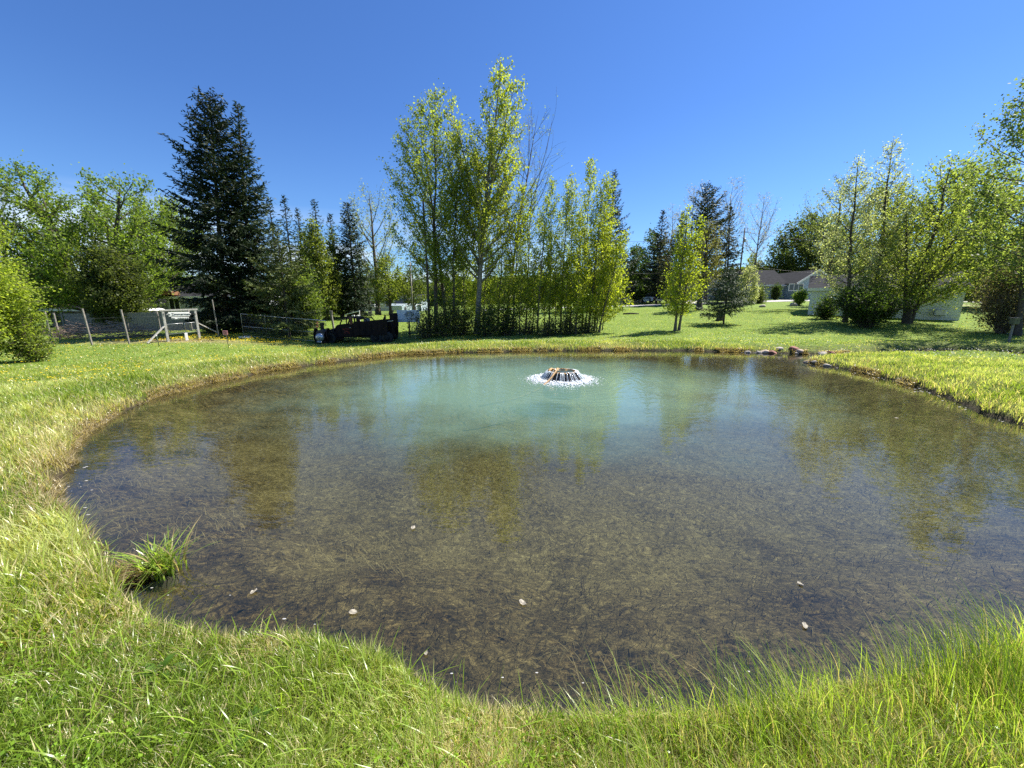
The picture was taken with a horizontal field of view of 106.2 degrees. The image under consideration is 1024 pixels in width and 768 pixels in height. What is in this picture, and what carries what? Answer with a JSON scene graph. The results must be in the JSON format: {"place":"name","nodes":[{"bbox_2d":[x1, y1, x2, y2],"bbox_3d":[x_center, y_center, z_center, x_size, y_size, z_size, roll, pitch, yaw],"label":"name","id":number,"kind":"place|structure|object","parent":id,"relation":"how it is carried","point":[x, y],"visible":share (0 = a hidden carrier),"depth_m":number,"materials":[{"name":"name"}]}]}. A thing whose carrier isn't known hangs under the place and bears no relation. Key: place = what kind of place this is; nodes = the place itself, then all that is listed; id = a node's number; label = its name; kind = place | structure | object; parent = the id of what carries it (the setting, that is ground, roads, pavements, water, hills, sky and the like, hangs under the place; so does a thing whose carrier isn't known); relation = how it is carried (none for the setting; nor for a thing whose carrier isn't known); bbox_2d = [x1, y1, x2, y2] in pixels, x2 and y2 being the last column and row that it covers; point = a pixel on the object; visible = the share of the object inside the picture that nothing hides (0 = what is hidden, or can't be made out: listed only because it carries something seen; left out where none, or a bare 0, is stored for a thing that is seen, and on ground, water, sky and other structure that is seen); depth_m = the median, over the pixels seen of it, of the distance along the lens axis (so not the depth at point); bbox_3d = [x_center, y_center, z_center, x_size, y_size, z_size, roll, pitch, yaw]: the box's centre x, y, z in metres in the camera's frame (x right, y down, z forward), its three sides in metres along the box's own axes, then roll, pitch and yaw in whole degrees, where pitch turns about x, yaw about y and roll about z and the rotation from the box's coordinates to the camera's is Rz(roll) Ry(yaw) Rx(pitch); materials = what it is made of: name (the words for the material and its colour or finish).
{"place":"outdoors","nodes":[
{"label":"outdoors","id":0,"kind":"place"},
{"bbox_2d":[101,537,189,585],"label":"dead stalks","id":1,"kind":"object","parent":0,"point":[136,575],"visible":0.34,"depth_m":3.10,"materials":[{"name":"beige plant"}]},
{"bbox_2d":[0,299,1023,767],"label":"ground","id":2,"kind":"structure","parent":0,"point":[644,399],"depth_m":5.89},
{"bbox_2d":[0,221,61,361],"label":"leafy shrub","id":3,"kind":"object","parent":2,"relation":"on","point":[7,298],"visible":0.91,"depth_m":13.97,"materials":[{"name":"green plant"}]},
{"bbox_2d":[50,230,158,331],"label":"cedar tree","id":4,"kind":"object","parent":2,"relation":"on","point":[107,283],"visible":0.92,"depth_m":28.43,"materials":[{"name":"green plant"}]},
{"bbox_2d":[0,149,216,320],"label":"maple tree","id":5,"kind":"object","parent":2,"relation":"on","point":[49,254],"visible":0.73,"depth_m":30.09,"materials":[{"name":"green plant"}]},
{"bbox_2d":[46,320,173,338],"bbox_3d":[-25.744,-3.511,24.452,8.430,1.158,1.883,0,12,0],"label":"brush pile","id":6,"kind":"object","parent":2,"relation":"on","point":[83,334],"visible":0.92,"depth_m":24.26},
{"bbox_2d":[65,185,208,288],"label":"light maple tree","id":7,"kind":"object","parent":2,"relation":"on","point":[175,215],"visible":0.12,"depth_m":38.74,"materials":[{"name":"green plant"}]},
{"bbox_2d":[134,652,175,688],"bbox_3d":[-1.968,1.581,2.118,0.160,0.066,0.196,-8,14,-34],"label":"broadleaf weed","id":8,"kind":"object","parent":2,"relation":"on","point":[165,662],"visible":0.69,"depth_m":2.14,"materials":[{"name":"green plant"}]},
{"bbox_2d":[147,309,216,343],"bbox_3d":[-19.195,-3.349,22.437,0.355,2.048,3.594,6,14,27],"label":"entrance gateway","id":9,"kind":"object","parent":2,"relation":"on","point":[171,315],"visible":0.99,"depth_m":22.19,"materials":[{"name":"white wood"}]},
{"bbox_2d":[60,310,314,331],"bbox_3d":[-24.475,-4.788,29.152,19.150,1.922,0.120,0,12,0],"label":"plank fence","id":10,"kind":"object","parent":2,"relation":"on","point":[142,318],"visible":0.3,"depth_m":29.14,"materials":[{"name":"wood"}]},
{"bbox_2d":[145,85,277,334],"bbox_3d":[-19.663,-10.762,25.000,6.974,15.262,6.922,0,12,0],"label":"spruce tree","id":11,"kind":"object","parent":2,"relation":"on","point":[206,247],"visible":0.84,"depth_m":24.36,"materials":[{"name":"green plant"}]},
{"bbox_2d":[158,283,274,311],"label":"neighbour house","id":12,"kind":"structure","parent":2,"relation":"on","point":[172,304],"depth_m":36.16,"materials":[{"name":"grey"}]},
{"bbox_2d":[0,331,471,381],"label":"dandelion flowers","id":13,"kind":"object","parent":2,"relation":"on","point":[165,361],"visible":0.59,"depth_m":15.34,"materials":[{"name":"yellow plant"}]},
{"bbox_2d":[203,100,293,331],"bbox_3d":[-18.390,-10.932,26.227,5.455,14.858,5.613,0,12,0],"label":"second spruce tree","id":14,"kind":"object","parent":2,"relation":"on","point":[247,165],"visible":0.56,"depth_m":25.73,"materials":[{"name":"green plant"}]},
{"bbox_2d":[243,225,326,337],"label":"sunlit spruce tree","id":15,"kind":"object","parent":2,"relation":"on","point":[288,311],"visible":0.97,"depth_m":24.86,"materials":[{"name":"green plant"}]},
{"bbox_2d":[277,195,299,281],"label":"spruce spire","id":16,"kind":"structure","parent":2,"relation":"on","point":[286,226],"depth_m":40.44,"materials":[{"name":"green plant"}]},
{"bbox_2d":[265,255,336,331],"bbox_3d":[-15.187,-6.391,27.480,4.215,5.523,4.386,0,12,0],"label":"rounded shrub","id":17,"kind":"object","parent":2,"relation":"on","point":[313,296],"visible":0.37,"depth_m":26.98,"materials":[{"name":"green plant"}]},
{"bbox_2d":[289,228,326,315],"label":"columnar cedar","id":18,"kind":"object","parent":2,"relation":"on","point":[301,236],"visible":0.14,"depth_m":33.11,"materials":[{"name":"green plant"}]},
{"bbox_2d":[299,215,343,319],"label":"columnar cedar","id":19,"kind":"object","parent":2,"relation":"on","point":[317,257],"visible":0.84,"depth_m":32.21,"materials":[{"name":"green plant"}]},
{"bbox_2d":[313,322,329,342],"bbox_3d":[-12.203,-3.277,24.646,0.810,1.280,1.430,-2,12,-8],"label":"antique engine","id":20,"kind":"object","parent":2,"relation":"on","point":[319,336],"visible":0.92,"depth_m":24.41,"materials":[{"name":"black metal"}]},
{"bbox_2d":[324,222,353,316],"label":"columnar cedar","id":21,"kind":"object","parent":2,"relation":"on","point":[332,246],"visible":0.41,"depth_m":34.31,"materials":[{"name":"green plant"}]},
{"bbox_2d":[333,202,377,317],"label":"narrow spruce tree","id":22,"kind":"object","parent":2,"relation":"on","point":[355,301],"visible":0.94,"depth_m":34.20,"materials":[{"name":"green plant"}]},
{"bbox_2d":[325,313,398,342],"bbox_3d":[-9.894,-3.724,25.497,4.746,1.906,1.800,-1,12,-3],"label":"old truck","id":23,"kind":"object","parent":2,"relation":"on","point":[384,329],"visible":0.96,"depth_m":24.75,"materials":[{"name":"metal"}]},
{"bbox_2d":[340,179,409,314],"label":"pale tree","id":24,"kind":"object","parent":2,"relation":"on","point":[374,258],"visible":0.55,"depth_m":40.09,"materials":[{"name":"green plant"}]},
{"bbox_2d":[365,249,408,313],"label":"yellow green tree","id":25,"kind":"object","parent":2,"relation":"on","point":[393,295],"visible":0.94,"depth_m":40.47,"materials":[{"name":"green plant"}]},
{"bbox_2d":[394,265,433,309],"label":"roadside tree","id":26,"kind":"object","parent":2,"relation":"on","point":[407,292],"visible":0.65,"depth_m":42.20,"materials":[{"name":"green plant"}]},
{"bbox_2d":[376,92,471,320],"bbox_3d":[-5.354,-11.866,27.714,6.681,16.077,5.834,-10,16,-41],"label":"poplar tree","id":27,"kind":"object","parent":2,"relation":"on","point":[407,142],"visible":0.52,"depth_m":26.59,"materials":[{"name":"green plant"}]},
{"bbox_2d":[401,286,446,339],"bbox_3d":[-5.889,-4.822,26.084,3.102,3.488,3.214,0,12,0],"label":"undergrowth bush","id":28,"kind":"object","parent":2,"relation":"on","point":[425,326],"visible":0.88,"depth_m":25.87,"materials":[{"name":"green plant"}]},
{"bbox_2d":[381,78,486,326],"bbox_3d":[-5.061,-11.707,26.886,6.748,16.268,6.718,6,13,24],"label":"poplar tree","id":29,"kind":"object","parent":2,"relation":"on","point":[428,157],"visible":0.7,"depth_m":25.56,"materials":[{"name":"green plant"}]},
{"bbox_2d":[422,283,466,336],"bbox_3d":[-4.749,-5.124,26.463,3.358,3.784,3.437,0,12,0],"label":"undergrowth bush","id":30,"kind":"object","parent":2,"relation":"on","point":[445,313],"visible":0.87,"depth_m":26.16,"materials":[{"name":"green plant"}]},
{"bbox_2d":[428,133,478,334],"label":"poplar tree","id":31,"kind":"object","parent":2,"relation":"on","point":[465,227],"visible":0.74,"depth_m":25.47,"materials":[{"name":"green plant"}]},
{"bbox_2d":[437,287,477,335],"bbox_3d":[-3.539,-5.103,27.087,3.302,3.382,3.269,0,12,0],"label":"undergrowth bush","id":32,"kind":"object","parent":2,"relation":"on","point":[464,316],"visible":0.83,"depth_m":26.87,"materials":[{"name":"green plant"}]},
{"bbox_2d":[438,254,486,318],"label":"young poplar","id":33,"kind":"object","parent":2,"relation":"on","point":[462,290],"visible":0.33,"depth_m":29.90,"materials":[{"name":"green plant"}]},
{"bbox_2d":[433,55,531,333],"bbox_3d":[-1.887,-12.274,26.268,6.476,17.668,6.784,0,12,0],"label":"poplar tree","id":34,"kind":"object","parent":2,"relation":"on","point":[489,207],"visible":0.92,"depth_m":25.16,"materials":[{"name":"green plant"}]},
{"bbox_2d":[466,231,503,317],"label":"young poplar","id":35,"kind":"object","parent":2,"relation":"on","point":[475,289],"visible":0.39,"depth_m":29.30,"materials":[{"name":"green plant"}]},
{"bbox_2d":[464,294,508,337],"bbox_3d":[-1.669,-4.717,26.096,2.722,3.055,2.830,9,15,35],"label":"undergrowth bush","id":36,"kind":"object","parent":2,"relation":"on","point":[489,319],"visible":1,"depth_m":25.97,"materials":[{"name":"green plant"}]},
{"bbox_2d":[481,192,520,330],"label":"young poplar","id":37,"kind":"object","parent":2,"relation":"on","point":[493,273],"visible":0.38,"depth_m":28.00,"materials":[{"name":"green plant"}]},
{"bbox_2d":[490,255,517,334],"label":"poplar sapling","id":38,"kind":"object","parent":2,"relation":"on","point":[497,303],"visible":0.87,"depth_m":26.34,"materials":[{"name":"green plant"}]},
{"bbox_2d":[487,300,523,336],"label":"undergrowth bush","id":39,"kind":"object","parent":2,"relation":"on","point":[506,327],"visible":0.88,"depth_m":26.41,"materials":[{"name":"green plant"}]},
{"bbox_2d":[6,345,1011,765],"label":"dead grass","id":40,"kind":"structure","parent":2,"relation":"on","point":[92,427],"depth_m":8.61,"materials":[{"name":"brown plant"}]},
{"bbox_2d":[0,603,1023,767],"bbox_3d":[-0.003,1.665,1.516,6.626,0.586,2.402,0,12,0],"label":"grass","id":41,"kind":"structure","parent":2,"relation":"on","point":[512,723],"depth_m":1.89,"materials":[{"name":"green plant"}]},
{"bbox_2d":[0,337,1023,451],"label":"grass","id":42,"kind":"structure","parent":2,"relation":"on","point":[35,392],"depth_m":10.20,"materials":[{"name":"green plant"}]},
{"bbox_2d":[0,549,1023,767],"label":"coarse grass","id":43,"kind":"structure","parent":2,"relation":"on","point":[190,689],"depth_m":1.85,"materials":[{"name":"green plant"}]},
{"bbox_2d":[0,426,1023,662],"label":"grass","id":44,"kind":"structure","parent":2,"relation":"on","point":[86,566],"depth_m":2.98,"materials":[{"name":"green plant"}]},
{"bbox_2d":[0,308,1023,372],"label":"grass","id":45,"kind":"structure","parent":2,"relation":"on","point":[591,338],"depth_m":22.05,"materials":[{"name":"green plant"}]},
{"bbox_2d":[491,176,532,330],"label":"young poplar","id":46,"kind":"object","parent":2,"relation":"on","point":[518,235],"visible":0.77,"depth_m":26.28,"materials":[{"name":"green plant"}]},
{"bbox_2d":[511,261,531,334],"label":"poplar sapling","id":47,"kind":"object","parent":2,"relation":"on","point":[519,292],"visible":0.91,"depth_m":26.30,"materials":[{"name":"green plant"}]},
{"bbox_2d":[486,87,563,319],"bbox_3d":[0.845,-11.840,27.849,5.687,15.938,5.320,-7,14,-29],"label":"bare tree","id":48,"kind":"object","parent":2,"relation":"on","point":[529,172],"visible":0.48,"depth_m":27.07,"materials":[{"name":"brown plant"}]},
{"bbox_2d":[511,313,541,335],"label":"undergrowth bush","id":49,"kind":"object","parent":2,"relation":"on","point":[530,328],"visible":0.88,"depth_m":27.00,"materials":[{"name":"green plant"}]},
{"bbox_2d":[46,263,1009,316],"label":"distant woods","id":50,"kind":"object","parent":2,"relation":"on","point":[431,292],"visible":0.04,"depth_m":89.50,"materials":[{"name":"green plant"}]},
{"bbox_2d":[503,178,556,326],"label":"young poplar","id":51,"kind":"object","parent":2,"relation":"on","point":[529,224],"visible":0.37,"depth_m":27.90,"materials":[{"name":"green plant"}]},
{"bbox_2d":[519,193,562,333],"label":"young poplar","id":52,"kind":"object","parent":2,"relation":"on","point":[541,261],"visible":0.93,"depth_m":26.19,"materials":[{"name":"green plant"}]},
{"bbox_2d":[526,175,567,321],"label":"young poplar","id":53,"kind":"object","parent":2,"relation":"on","point":[552,187],"visible":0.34,"depth_m":27.45,"materials":[{"name":"green plant"}]},
{"bbox_2d":[72,420,1023,712],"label":"pond algae","id":54,"kind":"object","parent":2,"relation":"on","point":[644,602],"visible":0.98,"depth_m":3.94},
{"bbox_2d":[535,305,570,336],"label":"undergrowth bush","id":55,"kind":"object","parent":2,"relation":"on","point":[548,330],"visible":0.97,"depth_m":26.03,"materials":[{"name":"green plant"}]},
{"bbox_2d":[543,232,566,331],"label":"poplar sapling","id":56,"kind":"object","parent":2,"relation":"on","point":[556,288],"visible":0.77,"depth_m":26.33,"materials":[{"name":"green plant"}]},
{"bbox_2d":[545,180,585,332],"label":"young poplar","id":57,"kind":"object","parent":2,"relation":"on","point":[567,205],"visible":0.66,"depth_m":26.29,"materials":[{"name":"green plant"}]},
{"bbox_2d":[556,257,575,333],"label":"poplar sapling","id":58,"kind":"object","parent":2,"relation":"on","point":[567,295],"visible":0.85,"depth_m":25.98,"materials":[{"name":"green plant"}]},
{"bbox_2d":[552,310,585,335],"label":"undergrowth bush","id":59,"kind":"object","parent":2,"relation":"on","point":[569,324],"visible":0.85,"depth_m":26.47,"materials":[{"name":"green plant"}]},
{"bbox_2d":[554,166,584,317],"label":"young poplar","id":60,"kind":"object","parent":2,"relation":"on","point":[573,190],"visible":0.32,"depth_m":28.02,"materials":[{"name":"green plant"}]},
{"bbox_2d":[554,212,596,333],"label":"young poplar","id":61,"kind":"object","parent":2,"relation":"on","point":[578,287],"visible":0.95,"depth_m":25.47,"materials":[{"name":"green plant"}]},
{"bbox_2d":[567,154,601,327],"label":"young poplar","id":62,"kind":"object","parent":2,"relation":"on","point":[591,187],"visible":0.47,"depth_m":26.46,"materials":[{"name":"green plant"}]},
{"bbox_2d":[574,311,603,333],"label":"undergrowth bush","id":63,"kind":"object","parent":2,"relation":"on","point":[586,329],"visible":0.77,"depth_m":26.98,"materials":[{"name":"green plant"}]},
{"bbox_2d":[574,173,620,331],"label":"young poplar","id":64,"kind":"object","parent":2,"relation":"on","point":[600,208],"visible":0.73,"depth_m":26.01,"materials":[{"name":"green plant"}]},
{"bbox_2d":[581,170,620,329],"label":"young poplar","id":65,"kind":"object","parent":2,"relation":"on","point":[610,192],"visible":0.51,"depth_m":26.48,"materials":[{"name":"green plant"}]},
{"bbox_2d":[583,226,633,332],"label":"young poplar","id":66,"kind":"object","parent":2,"relation":"on","point":[617,266],"visible":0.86,"depth_m":26.02,"materials":[{"name":"green plant"}]},
{"bbox_2d":[583,168,645,307],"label":"back spruce tree","id":67,"kind":"object","parent":2,"relation":"on","point":[618,214],"visible":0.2,"depth_m":44.55,"materials":[{"name":"green plant"}]},
{"bbox_2d":[619,242,653,303],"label":"dark backdrop tree","id":68,"kind":"object","parent":2,"relation":"on","point":[640,292],"visible":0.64,"depth_m":62.84,"materials":[{"name":"green plant"}]},
{"bbox_2d":[625,223,674,301],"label":"dark backdrop tree","id":69,"kind":"object","parent":2,"relation":"on","point":[650,238],"visible":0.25,"depth_m":65.98,"materials":[{"name":"green plant"}]},
{"bbox_2d":[640,210,673,303],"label":"spruce tree","id":70,"kind":"object","parent":2,"relation":"on","point":[652,279],"visible":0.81,"depth_m":59.10,"materials":[{"name":"green plant"}]},
{"bbox_2d":[655,227,691,301],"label":"brown budding tree","id":71,"kind":"object","parent":2,"relation":"on","point":[668,261],"visible":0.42,"depth_m":53.73,"materials":[{"name":"green plant"}]},
{"bbox_2d":[656,204,712,330],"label":"lone young poplar","id":72,"kind":"object","parent":2,"relation":"on","point":[681,300],"visible":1,"depth_m":24.92,"materials":[{"name":"green plant"}]},
{"bbox_2d":[370,569,1023,767],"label":"tall grass","id":73,"kind":"structure","parent":2,"relation":"on","point":[985,648],"depth_m":1.88,"materials":[{"name":"green plant"}]},
{"bbox_2d":[685,218,728,309],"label":"brown leaf tree","id":74,"kind":"object","parent":2,"relation":"on","point":[705,254],"visible":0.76,"depth_m":39.68,"materials":[{"name":"green plant"}]},
{"bbox_2d":[677,182,744,302],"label":"white pine tree","id":75,"kind":"object","parent":2,"relation":"on","point":[708,207],"visible":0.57,"depth_m":53.65,"materials":[{"name":"green plant"}]},
{"bbox_2d":[694,266,757,323],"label":"spruce tree","id":76,"kind":"object","parent":2,"relation":"on","point":[730,292],"visible":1,"depth_m":27.98,"materials":[{"name":"green plant"}]},
{"bbox_2d":[707,206,751,300],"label":"feathery pine tree","id":77,"kind":"object","parent":2,"relation":"on","point":[725,248],"visible":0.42,"depth_m":52.98,"materials":[{"name":"green plant"}]},
{"bbox_2d":[718,175,748,269],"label":"bare birch","id":78,"kind":"object","parent":2,"relation":"on","point":[732,212],"visible":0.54,"depth_m":62.30,"materials":[{"name":"brown plant"}]},
{"bbox_2d":[737,265,761,304],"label":"silvery shrub tree","id":79,"kind":"object","parent":2,"relation":"on","point":[748,273],"visible":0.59,"depth_m":47.90,"materials":[{"name":"green plant"}]},
{"bbox_2d":[732,270,786,299],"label":"blue house","id":80,"kind":"structure","parent":2,"relation":"on","point":[768,278],"depth_m":58.69,"materials":[{"name":"grey"}]},
{"bbox_2d":[740,192,786,269],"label":"bare birch","id":81,"kind":"object","parent":2,"relation":"on","point":[765,231],"visible":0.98,"depth_m":64.47,"materials":[{"name":"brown plant"}]},
{"bbox_2d":[779,269,826,299],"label":"house wing","id":82,"kind":"structure","parent":2,"relation":"on","point":[795,282],"depth_m":56.42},
{"bbox_2d":[747,208,860,274],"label":"tree","id":83,"kind":"object","parent":2,"relation":"on","point":[786,260],"visible":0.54,"depth_m":70.12,"materials":[{"name":"green plant"}]},
{"bbox_2d":[810,288,842,319],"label":"dark bush","id":84,"kind":"object","parent":2,"relation":"on","point":[823,312],"visible":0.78,"depth_m":29.28,"materials":[{"name":"green plant"}]},
{"bbox_2d":[794,170,886,274],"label":"loose crown tree","id":85,"kind":"object","parent":2,"relation":"on","point":[813,228],"visible":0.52,"depth_m":37.84,"materials":[{"name":"green plant"}]},
{"bbox_2d":[808,152,905,322],"bbox_3d":[23.529,-9.798,26.577,5.298,11.089,4.849,0,12,0],"label":"silvery tree","id":86,"kind":"object","parent":2,"relation":"on","point":[853,215],"visible":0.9,"depth_m":26.09,"materials":[{"name":"green plant"}]},
{"bbox_2d":[819,275,922,328],"bbox_3d":[23.462,-5.282,24.887,5.147,3.404,5.049,0,12,0],"label":"dark bush","id":87,"kind":"object","parent":2,"relation":"on","point":[870,308],"visible":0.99,"depth_m":24.44,"materials":[{"name":"green plant"}]},
{"bbox_2d":[808,271,973,320],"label":"white garage","id":88,"kind":"structure","parent":2,"relation":"on","point":[816,289],"depth_m":28.94,"materials":[{"name":"white"}]},
{"bbox_2d":[848,134,933,285],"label":"silvery tree","id":89,"kind":"object","parent":2,"relation":"on","point":[889,187],"visible":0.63,"depth_m":26.23,"materials":[{"name":"green plant"}]},
{"bbox_2d":[821,174,970,274],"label":"backdrop tree","id":90,"kind":"object","parent":2,"relation":"on","point":[888,195],"visible":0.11,"depth_m":40.58,"materials":[{"name":"green plant"}]},
{"bbox_2d":[839,142,1023,323],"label":"forked green tree","id":91,"kind":"object","parent":2,"relation":"on","point":[931,275],"visible":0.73,"depth_m":25.09,"materials":[{"name":"green plant"}]},
{"bbox_2d":[898,157,1021,291],"bbox_3d":[44.304,-15.200,39.303,10.100,14.240,9.018,4,13,19],"label":"backdrop tree","id":92,"kind":"object","parent":2,"relation":"on","point":[947,187],"visible":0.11,"depth_m":38.40,"materials":[{"name":"green plant"}]},
{"bbox_2d":[914,171,1023,307],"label":"backdrop tree","id":93,"kind":"object","parent":2,"relation":"on","point":[1012,239],"visible":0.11,"depth_m":35.72,"materials":[{"name":"green plant"}]},
{"bbox_2d":[932,74,1023,335],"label":"riverside tree","id":94,"kind":"object","parent":2,"relation":"on","point":[990,196],"visible":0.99,"depth_m":20.16,"materials":[{"name":"green plant"}]},
{"bbox_2d":[949,219,1023,333],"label":"bare thicket","id":95,"kind":"object","parent":2,"relation":"on","point":[1001,312],"visible":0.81,"depth_m":21.57,"materials":[{"name":"green plant"}]},
{"bbox_2d":[0,0,1023,282],"label":"sky","id":96,"kind":"structure","parent":0,"point":[670,95],"materials":[{"name":"blue"}]},
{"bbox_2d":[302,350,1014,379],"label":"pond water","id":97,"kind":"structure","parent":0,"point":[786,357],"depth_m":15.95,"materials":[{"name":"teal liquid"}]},
{"bbox_2d":[96,516,209,591],"bbox_3d":[-2.942,1.528,3.209,0.797,0.576,0.736,9,15,36],"label":"reed tuft","id":98,"kind":"object","parent":97,"relation":"in","point":[164,562],"visible":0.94,"depth_m":3.16,"materials":[{"name":"green plant"}]},
{"bbox_2d":[478,368,583,407],"bbox_3d":[0.480,0.039,10.769,3.620,0.845,1.351,-7,14,-28],"label":"spring fountain","id":99,"kind":"object","parent":97,"relation":"in","point":[556,391],"visible":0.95,"depth_m":10.87,"materials":[{"name":"plastic"}]},
{"bbox_2d":[526,373,603,388],"bbox_3d":[1.454,-0.179,11.214,2.606,0.108,2.608,0,12,0],"label":"splash foam","id":100,"kind":"object","parent":97,"relation":"on","point":[537,379],"visible":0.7,"depth_m":10.76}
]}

